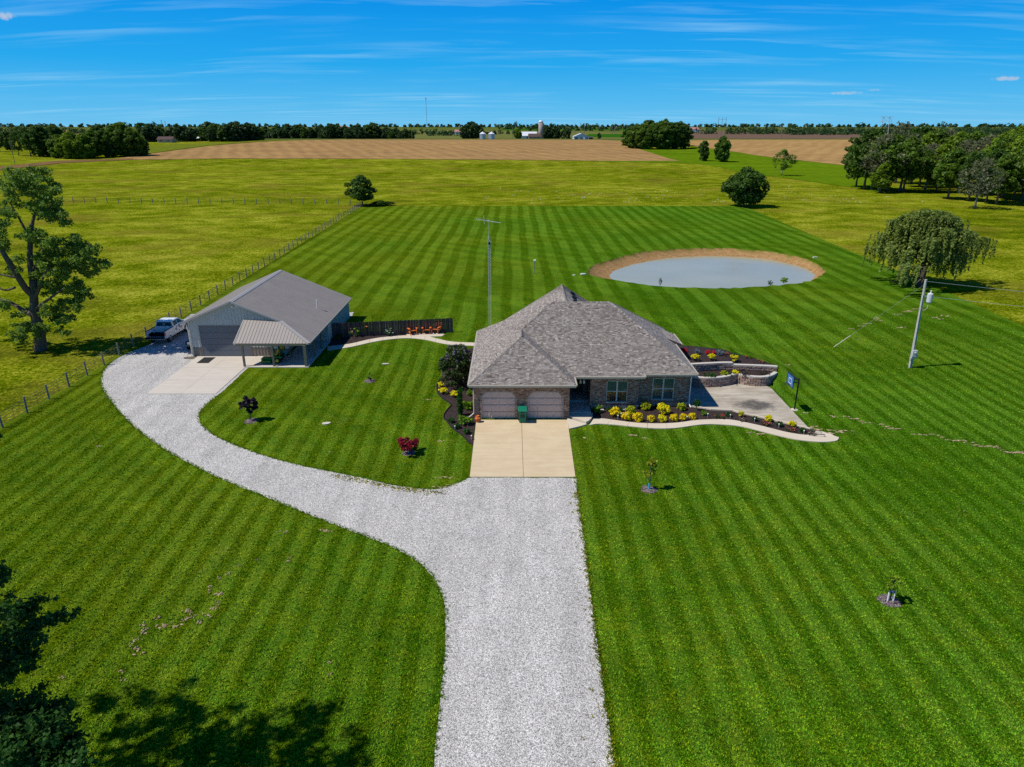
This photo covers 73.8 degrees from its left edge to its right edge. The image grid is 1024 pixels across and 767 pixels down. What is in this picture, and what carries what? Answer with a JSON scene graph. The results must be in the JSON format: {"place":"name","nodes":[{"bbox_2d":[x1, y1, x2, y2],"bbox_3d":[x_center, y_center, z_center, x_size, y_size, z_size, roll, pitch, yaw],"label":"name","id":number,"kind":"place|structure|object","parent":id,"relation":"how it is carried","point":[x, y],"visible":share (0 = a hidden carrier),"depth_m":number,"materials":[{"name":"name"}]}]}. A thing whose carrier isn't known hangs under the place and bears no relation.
{"place":"outdoors","nodes":[
{"label":"outdoors","id":0,"kind":"place"},
{"bbox_2d":[0,158,132,169],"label":"dirt track","id":1,"kind":"structure","parent":0,"point":[38,164],"depth_m":394.06,"materials":[{"name":"brown soil"}]},
{"bbox_2d":[147,356,256,393],"bbox_3d":[-27.650,-0.858,61.694,5.784,0.090,9.912,0,21,0],"label":"shed apron","id":2,"kind":"object","parent":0,"point":[216,374],"visible":0.98,"depth_m":60.95,"materials":[{"name":"concrete"}]},
{"bbox_2d":[148,140,273,152],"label":"lime pasture","id":3,"kind":"structure","parent":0,"point":[156,148],"depth_m":538.96,"materials":[{"name":"green plant"}]},
{"bbox_2d":[245,341,329,367],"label":"porch floor","id":4,"kind":"structure","parent":0,"point":[296,360],"depth_m":65.29,"materials":[{"name":"concrete"}]},
{"bbox_2d":[261,346,284,363],"bbox_3d":[-22.650,-2.851,64.453,2.000,1.627,1.500,0,21,0],"label":"ride on mower","id":5,"kind":"object","parent":4,"relation":"on","point":[278,356],"visible":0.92,"depth_m":64.23,"materials":[{"name":"green metal"}]},
{"bbox_2d":[101,314,614,766],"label":"gravel drive","id":6,"kind":"structure","parent":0,"point":[502,559],"depth_m":34.82,"materials":[{"name":"grey gravel"}]},
{"bbox_2d":[144,317,187,341],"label":"pickup truck","id":7,"kind":"object","parent":6,"relation":"on","point":[165,328],"visible":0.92,"depth_m":71.27,"materials":[{"name":"white paint"}]},
{"bbox_2d":[331,474,621,766],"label":"gravel weeds","id":8,"kind":"object","parent":6,"relation":"on","point":[587,585],"visible":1,"depth_m":32.25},
{"bbox_2d":[118,140,678,160],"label":"stubble field","id":9,"kind":"structure","parent":0,"point":[598,150],"depth_m":495.88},
{"bbox_2d":[328,335,473,350],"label":"back walk","id":10,"kind":"structure","parent":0,"point":[422,337],"depth_m":70.80,"materials":[{"name":"concrete"}]},
{"bbox_2d":[0,127,1009,139],"bbox_3d":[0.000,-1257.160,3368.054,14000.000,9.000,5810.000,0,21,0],"label":"pasture","id":11,"kind":"structure","parent":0,"point":[494,128],"depth_m":2770.65,"materials":[{"name":"green plant"}]},
{"bbox_2d":[322,123,336,138],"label":"tree","id":12,"kind":"object","parent":11,"relation":"on","point":[329,133],"visible":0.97,"depth_m":721.78,"materials":[{"name":"green plant"}]},
{"bbox_2d":[0,121,1021,135],"bbox_3d":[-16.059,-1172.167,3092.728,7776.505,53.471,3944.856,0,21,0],"label":"woods","id":13,"kind":"object","parent":11,"relation":"on","point":[824,130],"visible":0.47,"depth_m":1815.11,"materials":[{"name":"green plant"}]},
{"bbox_2d":[395,130,624,138],"bbox_3d":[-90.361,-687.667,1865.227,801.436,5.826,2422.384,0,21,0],"label":"pale pasture","id":14,"kind":"structure","parent":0,"point":[504,135],"depth_m":1397.30,"materials":[{"name":"green plant"}]},
{"bbox_2d":[0,206,1023,766],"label":"lawn","id":15,"kind":"structure","parent":0,"point":[400,262],"depth_m":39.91,"materials":[{"name":"green plant"}]},
{"bbox_2d":[0,433,98,766],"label":"cottonwood tree","id":16,"kind":"object","parent":15,"relation":"on","point":[33,723],"visible":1,"depth_m":19.61,"materials":[{"name":"green plant"}]},
{"bbox_2d":[0,202,361,427],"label":"pasture fence","id":17,"kind":"object","parent":15,"relation":"on","point":[67,378],"visible":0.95,"depth_m":69.59,"materials":[{"name":"brown wood"}]},
{"bbox_2d":[238,395,258,419],"bbox_3d":[-19.891,1.823,51.582,1.416,2.125,1.108,-11,24,-28],"label":"young tree","id":18,"kind":"object","parent":15,"relation":"on","point":[246,402],"visible":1,"depth_m":51.36,"materials":[{"name":"purple plant"}]},
{"bbox_2d":[181,270,351,366],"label":"steel shed","id":19,"kind":"structure","parent":15,"relation":"on","point":[263,316],"depth_m":66.09,"materials":[{"name":"grey metal"}]},
{"bbox_2d":[199,327,250,355],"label":"overhead door","id":20,"kind":"structure","parent":19,"relation":"in","point":[216,341],"depth_m":65.87,"materials":[{"name":"grey paint"}]},
{"bbox_2d":[330,333,406,345],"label":"mulch bed","id":21,"kind":"object","parent":15,"relation":"on","point":[343,340],"visible":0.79,"depth_m":71.53,"materials":[{"name":"brown soil"}]},
{"bbox_2d":[331,318,452,337],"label":"board fence","id":22,"kind":"object","parent":15,"relation":"on","point":[394,325],"visible":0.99,"depth_m":72.77,"materials":[{"name":"brown wood"}]},
{"bbox_2d":[397,437,418,452],"bbox_3d":[-7.146,4.266,46.553,1.566,1.110,1.837,0,21,0],"label":"tree","id":23,"kind":"object","parent":15,"relation":"on","point":[407,444],"visible":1,"depth_m":46.31,"materials":[{"name":"red plant"}]},
{"bbox_2d":[437,348,474,445],"bbox_3d":[-4.673,0.335,58.440,3.892,0.001,22.750,0,21,0],"label":"mulch bed","id":24,"kind":"object","parent":15,"relation":"on","point":[451,411],"visible":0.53,"depth_m":54.47,"materials":[{"name":"brown soil"}]},
{"bbox_2d":[437,343,471,386],"bbox_3d":[-4.799,-1.685,58.931,3.337,3.583,5.306,0,21,0],"label":"lilac bush","id":25,"kind":"object","parent":24,"relation":"on","point":[452,359],"visible":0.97,"depth_m":57.83,"materials":[{"name":"green plant"}]},
{"bbox_2d":[455,386,463,414],"bbox_3d":[-3.989,1.376,52.410,0.646,2.462,0.604,-10,23,-24],"label":"column shrub","id":26,"kind":"object","parent":24,"relation":"on","point":[459,405],"visible":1,"depth_m":52.33,"materials":[{"name":"green plant"}]},
{"bbox_2d":[569,413,592,423],"bbox_3d":[5.276,2.698,52.029,1.899,0.270,1.682,0,21,0],"label":"entry step","id":27,"kind":"object","parent":15,"relation":"on","point":[586,418],"visible":0.91,"depth_m":52.12,"materials":[{"name":"concrete"}]},
{"bbox_2d":[467,284,698,418],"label":"brick house","id":28,"kind":"structure","parent":15,"relation":"on","point":[562,351],"depth_m":53.89,"materials":[{"name":"brick"}]},
{"bbox_2d":[480,391,516,418],"bbox_3d":[-1.000,1.617,51.874,2.805,2.302,0.172,0,21,0],"label":"garage door","id":29,"kind":"structure","parent":28,"relation":"in","point":[497,404],"depth_m":51.91,"materials":[{"name":"paint"}]},
{"bbox_2d":[527,392,563,418],"bbox_3d":[2.530,1.617,51.874,2.785,2.302,0.172,0,21,0],"label":"garage door","id":30,"kind":"structure","parent":28,"relation":"in","point":[540,404],"depth_m":51.92,"materials":[{"name":"paint"}]},
{"bbox_2d":[605,380,627,402],"bbox_3d":[8.225,0.632,53.543,1.710,1.865,0.165,0,21,0],"label":"window","id":31,"kind":"structure","parent":28,"relation":"in","point":[616,390],"depth_m":53.57,"materials":[{"name":"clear glass"}]},
{"bbox_2d":[651,378,674,399],"bbox_3d":[11.965,0.431,54.076,1.770,1.865,0.165,0,21,0],"label":"window","id":32,"kind":"structure","parent":28,"relation":"in","point":[663,388],"depth_m":54.08,"materials":[{"name":"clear glass"}]},
{"bbox_2d":[642,457,658,488],"bbox_3d":[8.437,5.509,41.721,0.954,2.200,0.676,0,21,0],"label":"young tree","id":33,"kind":"object","parent":15,"relation":"on","point":[652,463],"visible":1,"depth_m":41.49,"materials":[{"name":"green plant"}]},
{"bbox_2d":[590,406,814,434],"bbox_3d":[14.298,2.556,52.546,17.079,0.001,4.126,4,21,10],"label":"mulch bed","id":34,"kind":"object","parent":15,"relation":"on","point":[652,410],"visible":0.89,"depth_m":52.58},
{"bbox_2d":[689,405,810,428],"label":"patio curb","id":35,"kind":"structure","parent":15,"relation":"on","point":[736,411],"depth_m":53.26,"materials":[{"name":"concrete"}]},
{"bbox_2d":[736,371,777,385],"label":"retaining wall","id":36,"kind":"structure","parent":15,"relation":"on","point":[755,380],"depth_m":58.73,"materials":[{"name":"stone"}]},
{"bbox_2d":[785,372,799,410],"bbox_3d":[21.834,0.704,53.333,1.221,2.980,1.204,15,26,35],"label":"basketball hoop","id":37,"kind":"object","parent":15,"relation":"on","point":[791,378],"visible":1,"depth_m":53.18,"materials":[{"name":"plastic"}]},
{"bbox_2d":[877,594,901,606],"bbox_3d":[17.811,10.223,32.240,1.033,0.058,0.989,0,21,0],"label":"mulch ring","id":38,"kind":"object","parent":15,"relation":"on","point":[882,598],"visible":0.94,"depth_m":32.15,"materials":[{"name":"stone"}]},
{"bbox_2d":[885,575,904,600],"bbox_3d":[17.799,9.629,31.890,0.783,1.443,0.741,-12,24,-29],"label":"young tree","id":39,"kind":"object","parent":15,"relation":"on","point":[892,585],"visible":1,"depth_m":31.85,"materials":[{"name":"green plant"}]},
{"bbox_2d":[908,279,933,367],"bbox_3d":[37.033,-5.292,61.747,0.954,8.259,0.603,0,21,0],"label":"utility pole","id":40,"kind":"object","parent":15,"relation":"on","point":[929,299],"visible":1,"depth_m":61.63,"materials":[{"name":"grey wood"}]},
{"bbox_2d":[862,209,997,288],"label":"willow tree","id":41,"kind":"object","parent":15,"relation":"on","point":[934,232],"visible":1,"depth_m":91.36,"materials":[{"name":"green plant"}]},
{"bbox_2d":[0,140,1023,425],"bbox_3d":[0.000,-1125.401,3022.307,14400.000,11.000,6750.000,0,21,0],"label":"ground","id":42,"kind":"structure","parent":0,"point":[174,252],"depth_m":180.99,"materials":[{"name":"green plant"}]},
{"bbox_2d":[8,131,23,155],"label":"tree","id":43,"kind":"object","parent":42,"relation":"on","point":[13,135],"visible":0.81,"depth_m":446.93,"materials":[{"name":"green plant"}]},
{"bbox_2d":[17,126,36,156],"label":"tree","id":44,"kind":"object","parent":42,"relation":"on","point":[27,146],"visible":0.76,"depth_m":436.80,"materials":[{"name":"green plant"}]},
{"bbox_2d":[22,125,50,156],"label":"tree","id":45,"kind":"object","parent":42,"relation":"on","point":[40,131],"visible":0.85,"depth_m":435.93,"materials":[{"name":"green plant"}]},
{"bbox_2d":[45,135,63,157],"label":"tree","id":46,"kind":"object","parent":42,"relation":"on","point":[50,143],"visible":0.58,"depth_m":424.89,"materials":[{"name":"green plant"}]},
{"bbox_2d":[0,164,112,351],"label":"cottonwood tree","id":47,"kind":"object","parent":42,"relation":"on","point":[75,248],"visible":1,"depth_m":64.32,"materials":[{"name":"green plant"}]},
{"bbox_2d":[53,131,78,158],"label":"tree","id":48,"kind":"object","parent":42,"relation":"on","point":[64,140],"visible":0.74,"depth_m":420.05,"materials":[{"name":"green plant"}]},
{"bbox_2d":[71,133,96,158],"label":"tree","id":49,"kind":"object","parent":42,"relation":"on","point":[86,151],"visible":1,"depth_m":421.32,"materials":[{"name":"green plant"}]},
{"bbox_2d":[81,130,106,157],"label":"tree","id":50,"kind":"object","parent":42,"relation":"on","point":[94,136],"visible":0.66,"depth_m":429.61,"materials":[{"name":"green plant"}]},
{"bbox_2d":[102,125,122,156],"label":"tree","id":51,"kind":"object","parent":42,"relation":"on","point":[113,139],"visible":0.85,"depth_m":434.33,"materials":[{"name":"green plant"}]},
{"bbox_2d":[109,122,138,155],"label":"tree","id":52,"kind":"object","parent":42,"relation":"on","point":[120,127],"visible":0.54,"depth_m":438.39,"materials":[{"name":"green plant"}]},
{"bbox_2d":[118,127,145,155],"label":"tree","id":53,"kind":"object","parent":42,"relation":"on","point":[139,149],"visible":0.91,"depth_m":441.36,"materials":[{"name":"green plant"}]},
{"bbox_2d":[137,126,157,141],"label":"tree","id":54,"kind":"object","parent":42,"relation":"on","point":[152,133],"visible":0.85,"depth_m":610.23,"materials":[{"name":"green plant"}]},
{"bbox_2d":[172,126,189,141],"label":"tree","id":55,"kind":"object","parent":42,"relation":"on","point":[185,135],"visible":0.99,"depth_m":615.31,"materials":[{"name":"green plant"}]},
{"bbox_2d":[61,197,350,204],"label":"field fence","id":56,"kind":"object","parent":42,"relation":"on","point":[221,200],"visible":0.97,"depth_m":195.91,"materials":[{"name":"brown wood"}]},
{"bbox_2d":[220,122,243,141],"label":"tree","id":57,"kind":"object","parent":42,"relation":"on","point":[234,130],"visible":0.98,"depth_m":617.52,"materials":[{"name":"green plant"}]},
{"bbox_2d":[344,174,377,205],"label":"tree","id":58,"kind":"object","parent":42,"relation":"on","point":[361,191],"visible":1,"depth_m":188.68,"materials":[{"name":"green plant"}]},
{"bbox_2d":[660,122,681,148],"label":"tree","id":59,"kind":"object","parent":42,"relation":"on","point":[673,128],"visible":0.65,"depth_m":505.08,"materials":[{"name":"green plant"}]},
{"bbox_2d":[671,122,686,148],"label":"tree","id":60,"kind":"object","parent":42,"relation":"on","point":[682,128],"visible":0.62,"depth_m":508.68,"materials":[{"name":"green plant"}]},
{"bbox_2d":[679,125,693,147],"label":"tree","id":61,"kind":"object","parent":42,"relation":"on","point":[688,136],"visible":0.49,"depth_m":518.44,"materials":[{"name":"green plant"}]},
{"bbox_2d":[720,166,770,206],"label":"tree","id":62,"kind":"object","parent":42,"relation":"on","point":[744,185],"visible":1,"depth_m":184.85,"materials":[{"name":"green plant"}]},
{"bbox_2d":[869,162,895,192],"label":"tree","id":63,"kind":"object","parent":42,"relation":"on","point":[880,183],"visible":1,"depth_m":224.67,"materials":[{"name":"green plant"}]},
{"bbox_2d":[859,133,909,191],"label":"tree","id":64,"kind":"object","parent":42,"relation":"on","point":[886,138],"visible":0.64,"depth_m":226.47,"materials":[{"name":"green plant"}]},
{"bbox_2d":[865,133,917,191],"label":"tree","id":65,"kind":"object","parent":42,"relation":"on","point":[900,139],"visible":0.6,"depth_m":224.95,"materials":[{"name":"green plant"}]},
{"bbox_2d":[891,121,917,182],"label":"tree","id":66,"kind":"object","parent":42,"relation":"on","point":[901,126],"visible":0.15,"depth_m":259.71,"materials":[{"name":"green plant"}]},
{"bbox_2d":[884,136,934,191],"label":"tree","id":67,"kind":"object","parent":42,"relation":"on","point":[913,142],"visible":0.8,"depth_m":223.47,"materials":[{"name":"green plant"}]},
{"bbox_2d":[902,125,939,183],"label":"tree","id":68,"kind":"object","parent":42,"relation":"on","point":[924,129],"visible":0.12,"depth_m":254.83,"materials":[{"name":"green plant"}]},
{"bbox_2d":[916,132,940,186],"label":"tree","id":69,"kind":"object","parent":42,"relation":"on","point":[929,138],"visible":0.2,"depth_m":242.41,"materials":[{"name":"green plant"}]},
{"bbox_2d":[922,128,950,184],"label":"tree","id":70,"kind":"object","parent":42,"relation":"on","point":[940,134],"visible":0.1,"depth_m":250.07,"materials":[{"name":"green plant"}]},
{"bbox_2d":[919,143,957,191],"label":"tree","id":71,"kind":"object","parent":42,"relation":"on","point":[943,148],"visible":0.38,"depth_m":227.26,"materials":[{"name":"green plant"}]},
{"bbox_2d":[932,147,976,198],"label":"tree","id":72,"kind":"object","parent":42,"relation":"on","point":[957,155],"visible":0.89,"depth_m":204.61,"materials":[{"name":"green plant"}]},
{"bbox_2d":[943,130,968,147],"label":"tree","id":73,"kind":"object","parent":42,"relation":"on","point":[957,136],"visible":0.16,"depth_m":242.46,"materials":[{"name":"green plant"}]},
{"bbox_2d":[939,138,986,192],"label":"tree","id":74,"kind":"object","parent":42,"relation":"on","point":[968,143],"visible":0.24,"depth_m":221.25,"materials":[{"name":"green plant"}]},
{"bbox_2d":[951,129,989,186],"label":"tree","id":75,"kind":"object","parent":42,"relation":"on","point":[977,135],"visible":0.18,"depth_m":235.01,"materials":[{"name":"green plant"}]},
{"bbox_2d":[958,150,989,200],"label":"tree","id":76,"kind":"object","parent":42,"relation":"on","point":[977,155],"visible":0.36,"depth_m":198.43,"materials":[{"name":"green plant"}]},
{"bbox_2d":[956,157,1008,208],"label":"tree","id":77,"kind":"object","parent":42,"relation":"on","point":[979,179],"visible":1,"depth_m":181.59,"materials":[{"name":"green plant"}]},
{"bbox_2d":[975,149,1006,202],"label":"tree","id":78,"kind":"object","parent":42,"relation":"on","point":[997,153],"visible":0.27,"depth_m":193.66,"materials":[{"name":"green plant"}]},
{"bbox_2d":[981,132,1013,194],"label":"tree","id":79,"kind":"object","parent":42,"relation":"on","point":[995,139],"visible":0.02,"depth_m":214.45,"materials":[{"name":"green plant"}]},
{"bbox_2d":[976,152,1023,204],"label":"tree","id":80,"kind":"object","parent":42,"relation":"on","point":[1005,160],"visible":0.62,"depth_m":189.65,"materials":[{"name":"green plant"}]},
{"bbox_2d":[983,132,1021,197],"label":"tree","id":81,"kind":"object","parent":42,"relation":"on","point":[1002,142],"visible":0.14,"depth_m":206.70,"materials":[{"name":"green plant"}]},
{"bbox_2d":[1001,133,1023,199],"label":"tree","id":82,"kind":"object","parent":42,"relation":"on","point":[1017,144],"visible":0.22,"depth_m":200.53,"materials":[{"name":"green plant"}]},
{"bbox_2d":[1006,150,1023,187],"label":"tree","id":83,"kind":"object","parent":42,"relation":"on","point":[1017,163],"visible":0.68,"depth_m":188.19,"materials":[{"name":"green plant"}]},
{"bbox_2d":[0,0,1023,126],"label":"sky","id":84,"kind":"structure","parent":0,"point":[65,62],"materials":[{"name":"blue"}]},
{"bbox_2d":[470,420,574,476],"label":"driveway","id":85,"kind":"structure","parent":0,"point":[497,449],"depth_m":47.20,"materials":[{"name":"beige concrete"}]},
{"bbox_2d":[518,406,526,421],"bbox_3d":[0.791,2.342,51.451,0.700,1.146,0.929,0,21,0],"label":"wheeled bin","id":86,"kind":"object","parent":85,"relation":"on","point":[522,411],"visible":1,"depth_m":51.15,"materials":[{"name":"green plastic"}]},
{"bbox_2d":[59,306,1023,680],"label":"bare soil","id":87,"kind":"structure","parent":0,"point":[137,648],"depth_m":37.62,"materials":[{"name":"brown soil"}]},
{"bbox_2d":[588,248,825,280],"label":"pond bank","id":88,"kind":"structure","parent":0,"point":[605,269],"depth_m":119.35,"materials":[{"name":"soil"}]},
{"bbox_2d":[610,256,815,287],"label":"pond water","id":89,"kind":"structure","parent":0,"point":[714,272],"depth_m":108.77,"materials":[{"name":"liquid"}]},
{"bbox_2d":[589,418,838,442],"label":"front walk","id":90,"kind":"structure","parent":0,"point":[802,437],"depth_m":50.94,"materials":[{"name":"concrete"}]},
{"bbox_2d":[578,140,878,191],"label":"grass waterway","id":91,"kind":"object","parent":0,"point":[827,173],"depth_m":373.38,"materials":[{"name":"green plant"}]},
{"bbox_2d":[626,123,642,148],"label":"tree","id":92,"kind":"object","parent":91,"relation":"on","point":[631,133],"visible":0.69,"depth_m":513.00,"materials":[{"name":"green plant"}]},
{"bbox_2d":[634,123,654,148],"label":"tree","id":93,"kind":"object","parent":91,"relation":"on","point":[645,143],"visible":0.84,"depth_m":506.91,"materials":[{"name":"green plant"}]},
{"bbox_2d":[651,120,674,148],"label":"tree","id":94,"kind":"object","parent":91,"relation":"on","point":[663,128],"visible":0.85,"depth_m":504.47,"materials":[{"name":"green plant"}]},
{"bbox_2d":[698,140,709,160],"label":"tree","id":95,"kind":"object","parent":91,"relation":"on","point":[705,153],"visible":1,"depth_m":404.06,"materials":[{"name":"green plant"}]},
{"bbox_2d":[713,135,731,161],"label":"tree","id":96,"kind":"object","parent":91,"relation":"on","point":[723,145],"visible":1,"depth_m":394.75,"materials":[{"name":"green plant"}]},
{"bbox_2d":[771,149,797,174],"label":"tree","id":97,"kind":"object","parent":91,"relation":"on","point":[784,165],"visible":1,"depth_m":303.52,"materials":[{"name":"green plant"}]},
{"bbox_2d":[841,142,866,186],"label":"tree","id":98,"kind":"object","parent":91,"relation":"on","point":[845,161],"visible":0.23,"depth_m":248.36,"materials":[{"name":"green plant"}]},
{"bbox_2d":[846,128,886,189],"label":"tree","id":99,"kind":"object","parent":91,"relation":"on","point":[870,135],"visible":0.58,"depth_m":234.93,"materials":[{"name":"green plant"}]},
{"bbox_2d":[849,140,890,189],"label":"tree","id":100,"kind":"object","parent":91,"relation":"on","point":[859,156],"visible":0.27,"depth_m":233.75,"materials":[{"name":"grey plant"}]},
{"bbox_2d":[697,370,771,376],"bbox_3d":[18.800,-0.815,59.473,9.000,0.001,2.356,0,21,0],"label":"mulch bed","id":101,"kind":"object","parent":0,"point":[719,373],"visible":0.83,"depth_m":59.87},
{"bbox_2d":[678,337,810,391],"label":"lawn bank","id":102,"kind":"structure","parent":0,"point":[779,382],"depth_m":61.92,"materials":[{"name":"green plant"}]},
{"bbox_2d":[678,345,771,364],"bbox_3d":[18.650,-2.497,62.479,9.300,0.413,5.417,0,21,0],"label":"mulch bed","id":103,"kind":"object","parent":102,"relation":"on","point":[704,357],"visible":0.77,"depth_m":61.79,"materials":[{"name":"brown soil"}]},
{"bbox_2d":[691,361,777,370],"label":"retaining wall","id":104,"kind":"structure","parent":102,"relation":"on","point":[723,365],"depth_m":60.16,"materials":[{"name":"stone"}]},
{"bbox_2d":[688,383,806,426],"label":"patio","id":105,"kind":"structure","parent":0,"point":[763,401],"depth_m":55.66,"materials":[{"name":"concrete"}]},
{"bbox_2d":[689,373,737,386],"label":"retaining wall","id":106,"kind":"structure","parent":105,"relation":"on","point":[714,381],"depth_m":58.47,"materials":[{"name":"stone"}]},
{"bbox_2d":[691,131,877,138],"bbox_3d":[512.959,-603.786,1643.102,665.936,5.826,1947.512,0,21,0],"label":"tilled field","id":107,"kind":"structure","parent":0,"point":[746,136],"depth_m":1265.69,"materials":[{"name":"brown soil"}]},
{"bbox_2d":[690,140,978,164],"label":"stubble field","id":108,"kind":"structure","parent":0,"point":[828,151],"depth_m":516.33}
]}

